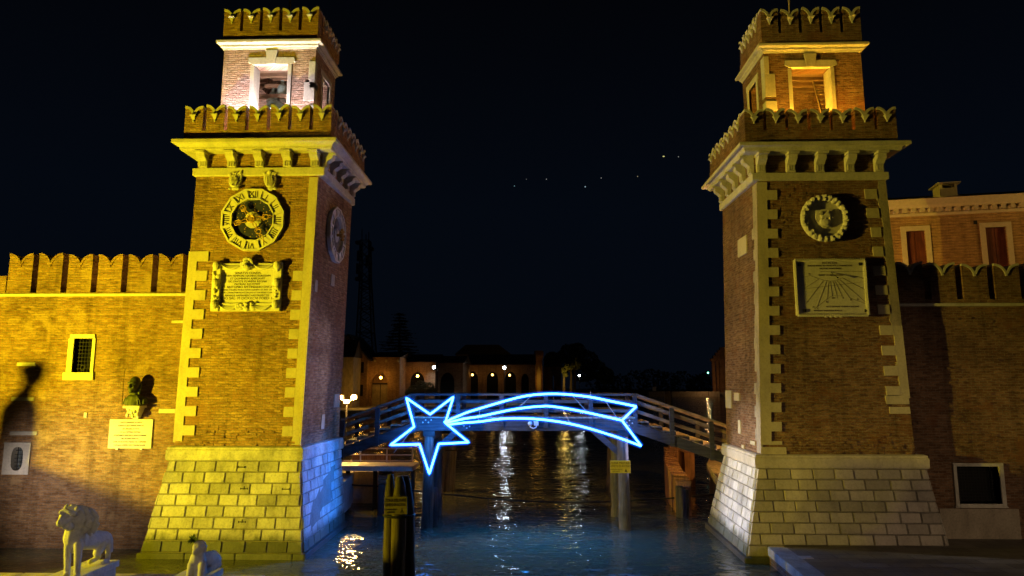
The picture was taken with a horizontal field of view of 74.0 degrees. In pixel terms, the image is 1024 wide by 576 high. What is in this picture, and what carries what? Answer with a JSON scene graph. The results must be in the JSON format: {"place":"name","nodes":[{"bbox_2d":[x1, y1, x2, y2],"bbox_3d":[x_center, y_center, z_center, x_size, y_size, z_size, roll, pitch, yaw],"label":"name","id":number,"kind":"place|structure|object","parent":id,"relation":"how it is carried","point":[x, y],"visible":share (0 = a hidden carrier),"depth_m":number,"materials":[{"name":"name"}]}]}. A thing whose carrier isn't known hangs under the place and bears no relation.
{"place":"outdoors","nodes":[
{"label":"outdoors","id":0,"kind":"place"},
{"bbox_2d":[0,388,782,575],"bbox_3d":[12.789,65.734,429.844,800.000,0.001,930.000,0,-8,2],"label":"water","id":1,"kind":"structure","parent":0,"point":[467,536],"depth_m":24.27,"materials":[{"name":"blue liquid"}]},
{"bbox_2d":[136,0,371,559],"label":"brick tower","id":2,"kind":"structure","parent":1,"relation":"in","point":[253,455],"depth_m":21.50,"materials":[{"name":"brick"}]},
{"bbox_2d":[186,534,197,543],"bbox_3d":[-9.284,7.287,19.775,0.387,0.313,0.260,4,-9,-24],"label":"wall plant","id":3,"kind":"object","parent":2,"relation":"attached to","point":[192,540],"depth_m":19.78,"materials":[{"name":"green plant"}]},
{"bbox_2d":[228,171,242,190],"bbox_3d":[-8.895,-3.433,21.814,0.447,0.650,0.242,0,-8,2],"label":"carved shield","id":4,"kind":"object","parent":2,"relation":"attached to","point":[235,180],"visible":1,"depth_m":21.77,"materials":[{"name":"stone"}]},
{"bbox_2d":[210,257,282,311],"bbox_3d":[-8.321,-0.119,21.268,2.193,1.726,0.363,0,-8,2],"label":"inscription plaque","id":5,"kind":"object","parent":2,"relation":"attached to","point":[247,285],"visible":1,"depth_m":21.32,"materials":[{"name":"stone"}]},
{"bbox_2d":[220,189,284,250],"bbox_3d":[-8.256,-2.175,21.604,2.009,2.009,0.228,0,-8,2],"label":"tower clock","id":6,"kind":"object","parent":2,"relation":"attached to","point":[252,219],"visible":1,"depth_m":21.64,"materials":[{"name":"stone"}]},
{"bbox_2d":[263,170,276,190],"bbox_3d":[-7.753,-3.436,21.780,0.464,0.677,0.242,0,-8,2],"label":"carved shield","id":7,"kind":"object","parent":2,"relation":"attached to","point":[270,179],"visible":1,"depth_m":21.73,"materials":[{"name":"stone"}]},
{"bbox_2d":[262,78,286,93],"bbox_3d":[-8.560,-7.386,24.737,0.875,1.169,0.455,0,-8,-3],"label":"bell gantry","id":8,"kind":"object","parent":2,"relation":"attached to","point":[267,91],"visible":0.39,"depth_m":24.54,"materials":[{"name":"brown wood"}]},
{"bbox_2d":[265,84,278,101],"bbox_3d":[-8.548,-6.976,24.376,0.565,0.645,0.480,-7,-10,39],"label":"bell","id":9,"kind":"object","parent":8,"relation":"hanging from","point":[273,87],"visible":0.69,"depth_m":24.35,"materials":[{"name":"brown metal"}]},
{"bbox_2d":[259,94,286,108],"bbox_3d":[-8.387,-6.529,24.156,1.029,0.705,1.052,8,-11,-44],"label":"bell","id":10,"kind":"object","parent":8,"relation":"hanging from","point":[278,104],"visible":0.45,"depth_m":24.13,"materials":[{"name":"grey metal"}]},
{"bbox_2d":[272,78,286,102],"bbox_3d":[-8.261,-7.175,24.446,0.618,0.845,0.539,-7,-11,41],"label":"bell","id":11,"kind":"object","parent":8,"relation":"hanging from","point":[282,88],"visible":0.68,"depth_m":24.37,"materials":[{"name":"grey metal"}]},
{"bbox_2d":[326,207,345,262],"bbox_3d":[-5.990,-1.832,23.575,0.308,1.893,1.893,0,-8,2],"label":"tower clock","id":12,"kind":"object","parent":2,"relation":"attached to","point":[336,236],"visible":1,"depth_m":23.45,"materials":[{"name":"stone"}]},
{"bbox_2d":[342,471,353,512],"bbox_3d":[-7.098,8.033,26.585,1.566,1.200,4.428,1,-8,-10],"label":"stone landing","id":13,"kind":"object","parent":2,"relation":"attached to","point":[348,480],"visible":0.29,"depth_m":26.62,"materials":[{"name":"stone"}]},
{"bbox_2d":[352,471,378,502],"bbox_3d":[-6.427,8.698,29.072,1.862,1.704,0.400,0,-8,2],"label":"quay revetment","id":14,"kind":"object","parent":1,"relation":"in","point":[362,494],"visible":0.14,"depth_m":28.90,"materials":[{"name":"stone"}]},
{"bbox_2d":[352,455,390,461],"bbox_3d":[-6.509,8.794,31.384,1.766,2.159,0.200,0,-8,2],"label":"quay boarding","id":15,"kind":"object","parent":1,"relation":"in","point":[370,457],"depth_m":31.42,"materials":[{"name":"brown wood"}]},
{"bbox_2d":[342,448,418,507],"bbox_3d":[-5.775,8.270,27.648,3.717,3.352,1.500,0,-8,2],"label":"landing stage","id":16,"kind":"object","parent":1,"relation":"in","point":[393,465],"visible":0.63,"depth_m":27.80,"materials":[{"name":"brown wood"}]},
{"bbox_2d":[341,395,357,461],"bbox_3d":[-8.174,7.269,33.490,0.960,3.967,0.435,0,-8,2],"label":"multi-globe street lamp","id":17,"kind":"object","parent":16,"relation":"on","point":[353,397],"visible":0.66,"depth_m":33.71,"materials":[{"name":"metal"}]},
{"bbox_2d":[377,483,385,516],"bbox_3d":[-5.004,8.547,26.120,0.250,1.976,0.400,0,-8,2],"label":"square pile","id":18,"kind":"object","parent":1,"relation":"in","point":[381,495],"visible":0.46,"depth_m":25.99,"materials":[{"name":"wood"}]},
{"bbox_2d":[378,471,394,484],"bbox_3d":[-5.181,8.576,27.909,0.684,2.419,3.377,1,-8,-10],"label":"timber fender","id":19,"kind":"object","parent":1,"relation":"in","point":[382,475],"visible":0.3,"depth_m":27.28,"materials":[{"name":"wood"}]},
{"bbox_2d":[383,474,415,575],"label":"mooring dolphin","id":20,"kind":"object","parent":1,"relation":"in","point":[399,546],"visible":0.81,"depth_m":15.80,"materials":[{"name":"wood"}]},
{"bbox_2d":[384,496,407,514],"bbox_3d":[-2.675,5.017,15.676,0.547,0.392,0.045,-4,-8,7],"label":"warning sign","id":21,"kind":"object","parent":20,"relation":"attached to","point":[395,505],"visible":1,"depth_m":15.66,"materials":[{"name":"yellow metal"}]},
{"bbox_2d":[442,434,457,491],"bbox_3d":[-3.083,8.893,32.370,1.066,3.888,0.881,0,-8,2],"label":"pile cluster","id":22,"kind":"object","parent":1,"relation":"in","point":[449,453],"visible":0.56,"depth_m":32.10,"materials":[{"name":"wood"}]},
{"bbox_2d":[339,393,726,529],"bbox_3d":[0.782,6.870,25.157,16.061,5.883,2.946,0,-8,2],"label":"footbridge","id":23,"kind":"object","parent":1,"relation":"in","point":[432,427],"visible":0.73,"depth_m":24.45,"materials":[{"name":"wood"}]},
{"bbox_2d":[390,392,641,474],"bbox_3d":[0.103,5.115,23.877,8.954,2.956,0.200,0,-8,2],"label":"comet light","id":24,"kind":"object","parent":23,"relation":"attached to","point":[446,421],"visible":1,"depth_m":23.94,"materials":[{"name":"blue plastic"}]},
{"bbox_2d":[528,421,539,428],"bbox_3d":[0.777,4.891,24.280,0.440,0.280,0.225,0,-8,2],"label":"lamp","id":25,"kind":"object","parent":23,"relation":"attached to","point":[536,424],"visible":1,"depth_m":24.25,"materials":[{"name":"glass"}]},
{"bbox_2d":[610,461,630,472],"bbox_3d":[3.746,6.183,23.515,0.712,0.418,0.045,0,-8,2],"label":"warning sign","id":26,"kind":"object","parent":23,"relation":"attached to","point":[619,466],"visible":1,"depth_m":23.50,"materials":[{"name":"yellow metal"}]},
{"bbox_2d":[605,436,610,491],"bbox_3d":[4.740,8.847,32.055,0.878,3.882,0.529,6,-10,-38],"label":"pile cluster","id":27,"kind":"object","parent":1,"relation":"in","point":[607,487],"visible":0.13,"depth_m":31.88,"materials":[{"name":"brown wood"}]},
{"bbox_2d":[664,391,672,433],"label":"mooring pile","id":28,"kind":"object","parent":1,"relation":"in","point":[668,397],"visible":0.28,"depth_m":60.54,"materials":[{"name":"black wood"}]},
{"bbox_2d":[663,446,691,515],"bbox_3d":[7.333,8.830,30.541,0.950,2.652,9.226,-2,-8,11],"label":"timber fender","id":29,"kind":"object","parent":1,"relation":"in","point":[675,475],"visible":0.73,"depth_m":28.49,"materials":[{"name":"brown wood"}]},
{"bbox_2d":[664,447,694,486],"bbox_3d":[8.555,9.256,34.354,0.778,2.275,2.138,3,-9,-21],"label":"timber screen","id":30,"kind":"object","parent":1,"relation":"in","point":[687,461],"visible":0.15,"depth_m":33.48,"materials":[{"name":"brown wood"}]},
{"bbox_2d":[675,485,688,518],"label":"end piles","id":31,"kind":"object","parent":1,"relation":"in","point":[682,501],"visible":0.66,"depth_m":25.70,"materials":[{"name":"brown wood"}]},
{"bbox_2d":[647,391,719,396],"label":"stone jetty","id":32,"kind":"object","parent":1,"relation":"in","point":[685,393],"visible":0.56,"depth_m":274.75,"materials":[{"name":"brown stone"}]},
{"bbox_2d":[709,475,715,501],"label":"landing wall","id":33,"kind":"structure","parent":1,"relation":"in","point":[712,487],"depth_m":28.78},
{"bbox_2d":[352,484,714,510],"bbox_3d":[0.584,8.424,27.083,15.297,1.289,0.070,0,-8,2],"label":"boom line","id":34,"kind":"object","parent":33,"relation":"hanging from","point":[542,501],"visible":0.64,"depth_m":27.03,"materials":[{"name":"metal"}]},
{"bbox_2d":[707,458,722,485],"bbox_3d":[9.441,7.757,28.744,2.368,0.350,9.714,-3,-8,17],"label":"timber landing","id":35,"kind":"object","parent":33,"relation":"on","point":[713,468],"visible":0.23,"depth_m":28.41,"materials":[{"name":"brown wood"}]},
{"bbox_2d":[710,347,725,395],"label":"ruined gateway","id":36,"kind":"object","parent":1,"relation":"in","point":[718,375],"visible":0.56,"depth_m":280.79,"materials":[{"name":"brick"}]},
{"bbox_2d":[701,0,948,563],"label":"brick tower","id":37,"kind":"structure","parent":1,"relation":"in","point":[817,448],"depth_m":20.97,"materials":[{"name":"brick"}]},
{"bbox_2d":[812,81,825,112],"bbox_3d":[10.786,-6.731,23.666,0.677,1.656,0.320,0,-8,2],"label":"ladder","id":38,"kind":"object","parent":37,"relation":"attached to","point":[817,96],"visible":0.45,"depth_m":23.63,"materials":[{"name":"wood"}]},
{"bbox_2d":[800,194,849,241],"bbox_3d":[9.690,-2.160,21.058,1.510,1.510,0.260,0,-8,2],"label":"lion wreath","id":39,"kind":"object","parent":37,"relation":"attached to","point":[825,218],"visible":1,"depth_m":21.07,"materials":[{"name":"stone"}]},
{"bbox_2d":[793,258,869,317],"bbox_3d":[9.732,-0.006,20.725,2.223,1.830,0.344,0,-8,2],"label":"sundial","id":40,"kind":"object","parent":37,"relation":"attached to","point":[831,287],"visible":1,"depth_m":20.75,"materials":[{"name":"stone"}]},
{"bbox_2d":[455,345,509,355],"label":"hall","id":41,"kind":"structure","parent":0,"point":[466,350],"depth_m":209.38,"materials":[{"name":"brick"}]},
{"bbox_2d":[340,392,635,416],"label":"quay ground","id":42,"kind":"structure","parent":0,"point":[352,411],"depth_m":127.77,"materials":[{"name":"stone"}]},
{"bbox_2d":[340,340,361,407],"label":"wing","id":43,"kind":"structure","parent":42,"relation":"on","point":[352,357],"depth_m":116.34,"materials":[{"name":"brown brick"}]},
{"bbox_2d":[344,334,374,406],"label":"gabled building","id":44,"kind":"structure","parent":42,"relation":"on","point":[367,352],"depth_m":122.11,"materials":[{"name":"brown brick"}]},
{"bbox_2d":[360,385,362,395],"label":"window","id":45,"kind":"structure","parent":44,"relation":"in","point":[361,386],"depth_m":121.42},
{"bbox_2d":[361,362,363,372],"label":"window","id":46,"kind":"structure","parent":44,"relation":"in","point":[362,363],"depth_m":121.99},
{"bbox_2d":[355,232,376,352],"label":"radio mast","id":47,"kind":"object","parent":42,"relation":"on","point":[368,263],"visible":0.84,"depth_m":193.90,"materials":[{"name":"metal"}]},
{"bbox_2d":[369,352,412,405],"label":"brick boathouse","id":48,"kind":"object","parent":42,"relation":"on","point":[390,385],"visible":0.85,"depth_m":124.11,"materials":[{"name":"brick"}]},
{"bbox_2d":[372,385,387,405],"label":"door","id":49,"kind":"structure","parent":48,"relation":"in","point":[376,401],"depth_m":124.27,"materials":[{"name":"brown wood"}]},
{"bbox_2d":[379,313,419,353],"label":"cedar tree","id":50,"kind":"object","parent":42,"relation":"on","point":[399,346],"visible":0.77,"depth_m":180.44,"materials":[{"name":"green plant"}]},
{"bbox_2d":[404,380,436,405],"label":"bush","id":51,"kind":"object","parent":42,"relation":"on","point":[424,387],"visible":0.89,"depth_m":125.01,"materials":[{"name":"green plant"}]},
{"bbox_2d":[405,354,443,404],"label":"brick boathouse","id":52,"kind":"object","parent":42,"relation":"on","point":[420,365],"visible":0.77,"depth_m":129.82,"materials":[{"name":"brick"}]},
{"bbox_2d":[410,381,423,404],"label":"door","id":53,"kind":"structure","parent":52,"relation":"in","point":[412,382],"depth_m":130.38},
{"bbox_2d":[438,356,470,404],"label":"brick boathouse","id":54,"kind":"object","parent":42,"relation":"on","point":[454,374],"visible":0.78,"depth_m":133.74,"materials":[{"name":"brick"}]},
{"bbox_2d":[440,382,453,404],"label":"door","id":55,"kind":"structure","parent":54,"relation":"in","point":[446,387],"depth_m":133.76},
{"bbox_2d":[468,354,535,398],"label":"brick boathouse","id":56,"kind":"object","parent":42,"relation":"on","point":[520,368],"visible":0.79,"depth_m":150.00,"materials":[{"name":"brick"}]},
{"bbox_2d":[471,378,477,398],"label":"door","id":57,"kind":"structure","parent":56,"relation":"in","point":[474,381],"depth_m":150.34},
{"bbox_2d":[487,378,497,398],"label":"door","id":58,"kind":"structure","parent":56,"relation":"in","point":[492,383],"depth_m":150.23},
{"bbox_2d":[505,378,515,398],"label":"door","id":59,"kind":"structure","parent":56,"relation":"in","point":[510,383],"depth_m":150.12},
{"bbox_2d":[521,380,528,398],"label":"door","id":60,"kind":"structure","parent":56,"relation":"in","point":[524,383],"depth_m":150.01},
{"bbox_2d":[502,366,505,392],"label":"street lamp","id":61,"kind":"object","parent":42,"relation":"on","point":[504,367],"visible":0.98,"depth_m":139.10,"materials":[{"name":"black metal"}]},
{"bbox_2d":[534,351,542,398],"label":"brick pier","id":62,"kind":"structure","parent":42,"relation":"on","point":[538,376],"depth_m":166.53,"materials":[{"name":"brown brick"}]},
{"bbox_2d":[543,357,551,398],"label":"vaulted bay","id":63,"kind":"object","parent":42,"relation":"on","point":[547,376],"visible":0.88,"depth_m":170.42,"materials":[{"name":"tile"}]},
{"bbox_2d":[552,357,560,398],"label":"vaulted bay","id":64,"kind":"object","parent":42,"relation":"on","point":[556,368],"visible":0.86,"depth_m":174.37,"materials":[{"name":"tile"}]},
{"bbox_2d":[561,364,570,397],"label":"tree","id":65,"kind":"object","parent":42,"relation":"on","point":[565,368],"visible":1,"depth_m":191.64,"materials":[{"name":"green plant"}]},
{"bbox_2d":[566,356,577,397],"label":"tree","id":66,"kind":"object","parent":42,"relation":"on","point":[571,363],"visible":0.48,"depth_m":195.72,"materials":[{"name":"green plant"}]},
{"bbox_2d":[568,354,580,397],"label":"tree","id":67,"kind":"object","parent":42,"relation":"on","point":[576,368],"visible":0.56,"depth_m":199.58,"materials":[{"name":"green plant"}]},
{"bbox_2d":[888,181,1023,266],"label":"rose house","id":68,"kind":"structure","parent":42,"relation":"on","point":[946,223],"depth_m":28.91,"materials":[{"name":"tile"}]},
{"bbox_2d":[900,225,932,265],"bbox_3d":[17.405,-1.515,29.270,1.152,2.300,0.255,-2,-8,13],"label":"window","id":69,"kind":"structure","parent":68,"relation":"in","point":[909,242],"depth_m":29.29,"materials":[{"name":"brown wood"}]},
{"bbox_2d":[979,222,1014,266],"bbox_3d":[20.385,-1.615,28.606,1.175,2.300,0.255,-2,-8,13],"label":"window","id":70,"kind":"structure","parent":68,"relation":"in","point":[993,240],"depth_m":28.62,"materials":[{"name":"brown wood"}]},
{"bbox_2d":[0,0,1023,387],"label":"sky","id":71,"kind":"structure","parent":0,"point":[451,106],"materials":[{"name":"black"}]},
{"bbox_2d":[543,343,614,384],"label":"dark grove","id":72,"kind":"object","parent":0,"point":[603,374],"visible":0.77,"depth_m":231.36,"materials":[{"name":"green plant"}]},
{"bbox_2d":[535,389,716,393],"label":"shore ground","id":73,"kind":"structure","parent":0,"point":[596,390],"depth_m":339.62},
{"bbox_2d":[585,368,712,389],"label":"treeline","id":74,"kind":"object","parent":73,"relation":"on","point":[693,381],"visible":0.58,"depth_m":344.82,"materials":[{"name":"green plant"}]},
{"bbox_2d":[769,557,791,575],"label":"quay wall","id":75,"kind":"structure","parent":0,"point":[779,568],"depth_m":18.26,"materials":[{"name":"stone"}]},
{"bbox_2d":[768,547,824,575],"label":"kerb","id":76,"kind":"structure","parent":75,"relation":"on","point":[789,561],"depth_m":17.53,"materials":[{"name":"stone"}]},
{"bbox_2d":[784,539,1023,575],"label":"pavement","id":77,"kind":"structure","parent":0,"point":[980,557],"depth_m":17.75,"materials":[{"name":"grey stone"}]},
{"bbox_2d":[798,556,813,558],"bbox_3d":[7.749,7.097,17.924,0.320,0.022,0.260,0,-8,2],"label":"drain cover","id":78,"kind":"object","parent":77,"relation":"on","point":[805,557],"visible":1,"depth_m":17.89,"materials":[{"name":"metal"}]},
{"bbox_2d":[895,261,1023,538],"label":"crenellated wall","id":79,"kind":"structure","parent":77,"relation":"on","point":[963,329],"depth_m":20.74,"materials":[{"name":"brick"}]},
{"bbox_2d":[952,463,1008,507],"bbox_3d":[13.960,5.927,20.539,1.544,1.299,0.566,0,-8,2],"label":"window","id":80,"kind":"structure","parent":79,"relation":"in","point":[971,481],"depth_m":20.48,"materials":[{"name":"stone"}]},
{"label":"ground","id":81,"kind":"structure","parent":0,"visible":0},
{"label":"quay wall","id":82,"kind":"structure","parent":81,"relation":"on","visible":0},
{"bbox_2d":[0,573,264,575],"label":"quay","id":83,"kind":"structure","parent":82,"relation":"on","point":[24,574],"depth_m":15.41,"materials":[{"name":"stone"}]},
{"bbox_2d":[49,560,118,575],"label":"stone plinth","id":84,"kind":"structure","parent":83,"relation":"on","point":[97,568],"depth_m":14.59,"materials":[{"name":"white stone"}]},
{"bbox_2d":[56,504,112,575],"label":"lion statue","id":85,"kind":"object","parent":84,"relation":"on","point":[79,524],"visible":1,"depth_m":13.98,"materials":[{"name":"white stone"}]},
{"bbox_2d":[0,253,187,548],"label":"crenellated wall","id":86,"kind":"structure","parent":83,"relation":"on","point":[85,340],"depth_m":21.54,"materials":[{"name":"brick"}]},
{"bbox_2d":[1,442,31,474],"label":"oval window","id":87,"kind":"structure","parent":86,"relation":"in","point":[16,455],"depth_m":21.26,"materials":[{"name":"stone"}]},
{"bbox_2d":[62,334,95,379],"bbox_3d":[-13.735,2.231,21.876,0.982,1.447,0.580,0,-8,2],"label":"window","id":88,"kind":"structure","parent":86,"relation":"in","point":[87,361],"depth_m":21.68,"materials":[{"name":"stone"}]},
{"bbox_2d":[108,419,153,449],"bbox_3d":[-11.918,4.579,21.258,1.375,0.936,0.080,0,-8,2],"label":"wall plaque","id":89,"kind":"object","parent":86,"relation":"attached to","point":[130,433],"depth_m":21.23,"materials":[{"name":"stone"}]},
{"bbox_2d":[122,376,147,418],"bbox_3d":[-11.719,3.429,21.261,0.691,1.317,0.753,-6,-10,38],"label":"bronze bust","id":90,"kind":"object","parent":86,"relation":"attached to","point":[135,401],"visible":1,"depth_m":21.05,"materials":[{"name":"metal"}]},
{"bbox_2d":[175,568,223,575],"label":"stone plinth","id":91,"kind":"structure","parent":83,"relation":"on","point":[218,572],"depth_m":14.62,"materials":[{"name":"white stone"}]},
{"bbox_2d":[186,540,221,575],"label":"lion statue","id":92,"kind":"object","parent":91,"relation":"on","point":[202,561],"visible":1,"depth_m":14.11,"materials":[{"name":"white stone"}]}
]}

